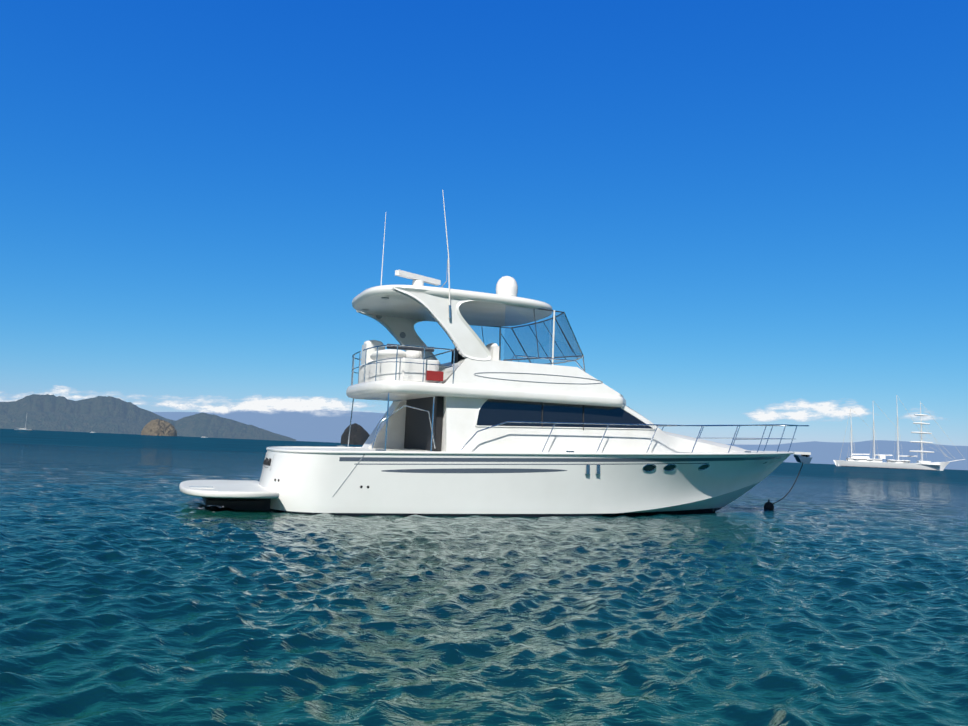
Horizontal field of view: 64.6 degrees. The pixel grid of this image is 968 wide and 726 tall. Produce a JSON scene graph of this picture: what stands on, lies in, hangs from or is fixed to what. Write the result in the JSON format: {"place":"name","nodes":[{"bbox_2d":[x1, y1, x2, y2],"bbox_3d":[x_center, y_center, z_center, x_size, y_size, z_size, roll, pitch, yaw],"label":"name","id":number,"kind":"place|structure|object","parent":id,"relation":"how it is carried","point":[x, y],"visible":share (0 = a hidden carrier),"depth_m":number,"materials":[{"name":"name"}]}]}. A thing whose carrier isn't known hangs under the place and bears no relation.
{"place":"outdoors","nodes":[
{"label":"outdoors","id":0,"kind":"place"},
{"bbox_2d":[0,410,145,434],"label":"headland","id":1,"kind":"structure","parent":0,"point":[49,421],"depth_m":1875.42,"materials":[{"name":"grey stone"}]},
{"bbox_2d":[0,394,295,440],"bbox_3d":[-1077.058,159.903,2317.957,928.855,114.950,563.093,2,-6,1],"label":"headland hills","id":2,"kind":"structure","parent":0,"point":[205,425],"depth_m":2291.78,"materials":[{"name":"grey stone"}]},
{"bbox_2d":[0,385,935,421],"bbox_3d":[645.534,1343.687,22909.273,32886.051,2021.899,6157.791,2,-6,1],"label":"cloud","id":3,"kind":"structure","parent":0,"point":[317,404],"depth_m":24353.60,"materials":[{"name":"white"}]},
{"bbox_2d":[0,429,967,725],"bbox_3d":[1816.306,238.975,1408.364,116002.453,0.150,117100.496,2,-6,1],"label":"sea water","id":4,"kind":"structure","parent":0,"point":[138,587],"depth_m":7.62,"materials":[{"name":"teal liquid"}]},
{"bbox_2d":[141,419,176,435],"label":"islet rock","id":5,"kind":"object","parent":4,"relation":"in","point":[157,427],"visible":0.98,"depth_m":1343.13,"materials":[{"name":"beige stone"}]},
{"bbox_2d":[341,423,369,444],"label":"rock","id":6,"kind":"object","parent":4,"relation":"in","point":[359,435],"visible":0.81,"depth_m":853.94,"materials":[{"name":"grey stone"}]},
{"bbox_2d":[179,190,811,516],"bbox_3d":[1.838,0.425,20.975,18.493,8.600,4.670,5,-6,-22],"label":"yacht","id":7,"kind":"object","parent":4,"relation":"on","point":[475,426],"visible":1,"depth_m":18.40,"materials":[{"name":"white plastic"}]},
{"bbox_2d":[764,499,773,509],"bbox_3d":[9.243,4.649,24.863,0.320,0.450,0.312,2,-6,1],"label":"mooring buoy","id":8,"kind":"object","parent":4,"relation":"on","point":[768,505],"visible":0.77,"depth_m":24.75,"materials":[{"name":"black plastic"}]},
{"bbox_2d":[833,395,964,470],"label":"tall ship","id":9,"kind":"object","parent":4,"relation":"on","point":[858,461],"visible":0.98,"depth_m":699.10,"materials":[{"name":"white"}]},
{"bbox_2d":[0,0,967,445],"label":"sky","id":10,"kind":"structure","parent":0,"point":[730,209],"materials":[{"name":"blue"}]},
{"bbox_2d":[153,409,967,469],"bbox_3d":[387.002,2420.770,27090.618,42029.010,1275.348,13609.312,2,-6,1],"label":"mountain range","id":11,"kind":"structure","parent":0,"point":[330,426],"depth_m":25828.98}
]}

